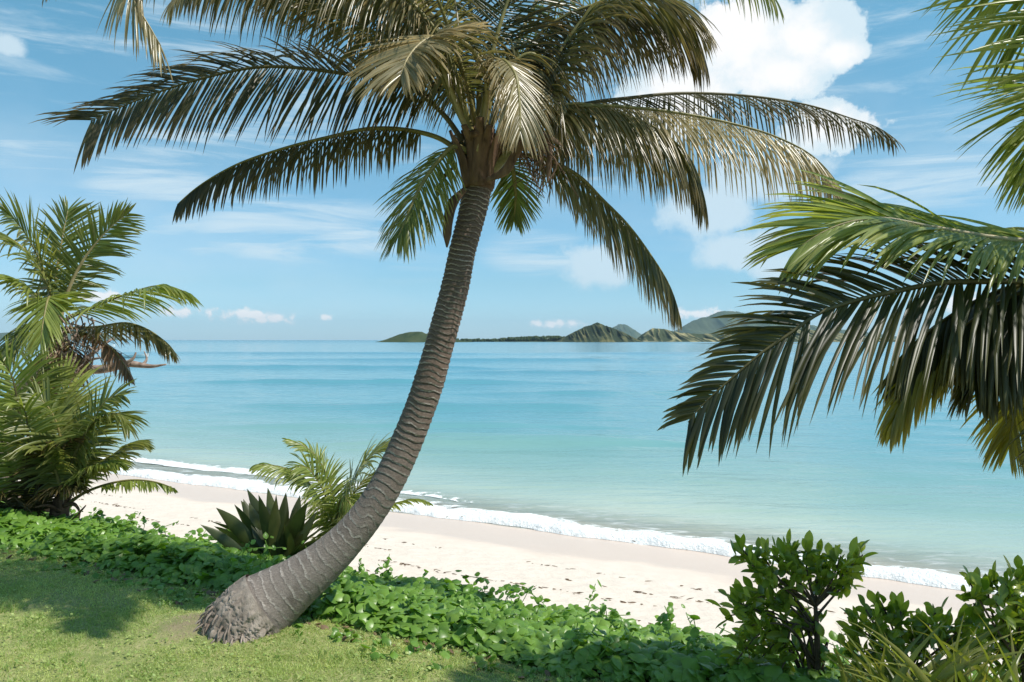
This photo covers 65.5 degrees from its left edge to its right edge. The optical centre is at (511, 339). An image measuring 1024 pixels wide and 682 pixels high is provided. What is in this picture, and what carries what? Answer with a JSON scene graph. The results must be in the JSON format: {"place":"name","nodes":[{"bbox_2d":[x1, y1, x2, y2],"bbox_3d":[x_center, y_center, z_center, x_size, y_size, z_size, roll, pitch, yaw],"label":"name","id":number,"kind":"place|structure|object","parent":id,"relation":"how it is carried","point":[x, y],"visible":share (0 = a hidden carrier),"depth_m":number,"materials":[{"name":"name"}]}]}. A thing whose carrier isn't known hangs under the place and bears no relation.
{"place":"outdoors","nodes":[
{"label":"outdoors","id":0,"kind":"place"},
{"bbox_2d":[0,330,127,339],"bbox_3d":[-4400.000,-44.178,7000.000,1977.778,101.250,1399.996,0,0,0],"label":"island","id":1,"kind":"structure","parent":0,"point":[2,335],"depth_m":6804.97,"materials":[{"name":"green plant"}]},
{"bbox_2d":[0,545,649,681],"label":"lawn","id":2,"kind":"structure","parent":0,"point":[180,629],"depth_m":6.07,"materials":[{"name":"plant"}]},
{"bbox_2d":[0,333,92,515],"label":"palm clump","id":3,"kind":"object","parent":2,"relation":"on","point":[9,485],"visible":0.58,"depth_m":10.27,"materials":[{"name":"green plant"}]},
{"bbox_2d":[0,352,177,519],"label":"young palm","id":4,"kind":"object","parent":2,"relation":"on","point":[65,467],"visible":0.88,"depth_m":10.30,"materials":[{"name":"green plant"}]},
{"bbox_2d":[0,187,203,511],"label":"coconut palm","id":5,"kind":"object","parent":2,"relation":"on","point":[52,303],"visible":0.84,"depth_m":11.80,"materials":[{"name":"green plant"}]},
{"bbox_2d":[200,488,320,556],"bbox_3d":[-2.784,2.252,9.194,1.511,1.007,0.679,0,0,0],"label":"agave","id":6,"kind":"object","parent":2,"relation":"on","point":[259,518],"visible":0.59,"depth_m":9.10,"materials":[{"name":"green plant"}]},
{"bbox_2d":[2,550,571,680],"bbox_3d":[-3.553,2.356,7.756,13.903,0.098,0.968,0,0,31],"label":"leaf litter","id":7,"kind":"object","parent":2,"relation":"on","point":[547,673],"visible":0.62,"depth_m":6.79,"materials":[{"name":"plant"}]},
{"bbox_2d":[31,0,905,645],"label":"coconut palm","id":8,"kind":"object","parent":2,"relation":"on","point":[527,92],"visible":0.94,"depth_m":6.64,"materials":[{"name":"green plant"}]},
{"bbox_2d":[706,529,877,673],"bbox_3d":[1.913,1.928,5.410,1.139,1.267,0.564,0,0,0],"label":"shrub","id":9,"kind":"object","parent":2,"relation":"on","point":[773,635],"visible":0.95,"depth_m":5.38,"materials":[{"name":"green plant"}]},
{"bbox_2d":[657,0,1023,477],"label":"coconut palm","id":10,"kind":"object","parent":2,"relation":"on","point":[967,347],"visible":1,"depth_m":4.39,"materials":[{"name":"green plant"}]},
{"bbox_2d":[824,589,997,677],"bbox_3d":[2.516,2.044,5.007,1.081,0.950,0.477,0,0,0],"label":"shrub","id":11,"kind":"object","parent":2,"relation":"on","point":[894,612],"visible":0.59,"depth_m":5.00,"materials":[{"name":"green plant"}]},
{"bbox_2d":[825,613,1023,681],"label":"strap leaved plant","id":12,"kind":"object","parent":2,"relation":"on","point":[950,667],"visible":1,"depth_m":4.32,"materials":[{"name":"green plant"}]},
{"bbox_2d":[955,555,1023,681],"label":"shrub","id":13,"kind":"object","parent":2,"relation":"on","point":[1009,593],"visible":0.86,"depth_m":4.70,"materials":[{"name":"green plant"}]},
{"bbox_2d":[378,332,470,341],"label":"island","id":14,"kind":"structure","parent":0,"point":[413,337],"depth_m":1436.12,"materials":[{"name":"green plant"}]},
{"bbox_2d":[0,340,1023,577],"bbox_3d":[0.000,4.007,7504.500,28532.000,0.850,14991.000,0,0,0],"label":"sea","id":15,"kind":"structure","parent":0,"point":[565,430],"depth_m":33.43,"materials":[{"name":"liquid"}]},
{"bbox_2d":[120,353,148,357],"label":"boat","id":16,"kind":"object","parent":15,"relation":"on","point":[137,356],"visible":0.67,"depth_m":195.38,"materials":[{"name":"white paint"}]},
{"bbox_2d":[100,457,471,502],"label":"surf","id":17,"kind":"structure","parent":15,"relation":"on","point":[238,470],"depth_m":26.85,"materials":[{"name":"liquid"}]},
{"bbox_2d":[110,467,1023,596],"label":"surf","id":18,"kind":"structure","parent":15,"relation":"on","point":[927,577],"depth_m":18.15,"materials":[{"name":"liquid"}]},
{"bbox_2d":[0,0,1023,339],"label":"sky","id":19,"kind":"structure","parent":0,"point":[303,266],"materials":[{"name":"blue"}]},
{"bbox_2d":[18,465,1019,677],"bbox_3d":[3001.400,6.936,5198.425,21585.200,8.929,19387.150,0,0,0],"label":"beach","id":20,"kind":"structure","parent":0,"point":[496,553],"depth_m":13.65,"materials":[{"name":"beige sand"}]},
{"bbox_2d":[0,338,166,499],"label":"dead tree","id":21,"kind":"object","parent":20,"relation":"on","point":[132,363],"visible":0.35,"depth_m":12.99,"materials":[{"name":"brown wood"}]},
{"bbox_2d":[249,431,433,539],"bbox_3d":[-2.092,2.122,9.839,1.571,1.864,1.787,0,0,38],"label":"young palm","id":22,"kind":"object","parent":20,"relation":"on","point":[332,512],"visible":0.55,"depth_m":9.72,"materials":[{"name":"green plant"}]},
{"bbox_2d":[0,501,996,681],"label":"ground cover","id":23,"kind":"object","parent":20,"relation":"on","point":[569,640],"visible":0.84,"depth_m":6.74,"materials":[{"name":"green plant"}]},
{"bbox_2d":[72,479,956,664],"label":"seaweed litter","id":24,"kind":"object","parent":20,"relation":"on","point":[501,580],"visible":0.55,"depth_m":11.59,"materials":[{"name":"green plant"}]},
{"bbox_2d":[486,336,555,341],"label":"island","id":25,"kind":"structure","parent":0,"point":[527,341],"depth_m":1648.66,"materials":[{"name":"green plant"}]},
{"bbox_2d":[456,335,564,341],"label":"distant wood","id":26,"kind":"object","parent":25,"relation":"on","point":[543,338],"visible":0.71,"depth_m":1653.81,"materials":[{"name":"green plant"}]},
{"bbox_2d":[554,322,641,341],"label":"island","id":27,"kind":"structure","parent":0,"point":[597,332],"depth_m":1531.67,"materials":[{"name":"green plant"}]},
{"bbox_2d":[613,324,641,338],"bbox_3d":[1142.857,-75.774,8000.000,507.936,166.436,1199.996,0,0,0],"label":"island","id":28,"kind":"structure","parent":0,"point":[627,329],"depth_m":7799.45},
{"bbox_2d":[637,328,904,341],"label":"island","id":29,"kind":"structure","parent":0,"point":[657,335],"depth_m":1726.16,"materials":[{"name":"green plant"}]},
{"bbox_2d":[675,311,917,339],"bbox_3d":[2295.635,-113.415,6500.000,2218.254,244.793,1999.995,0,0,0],"label":"island","id":30,"kind":"structure","parent":0,"point":[706,325],"depth_m":6278.63,"materials":[{"name":"green plant"}]}
]}

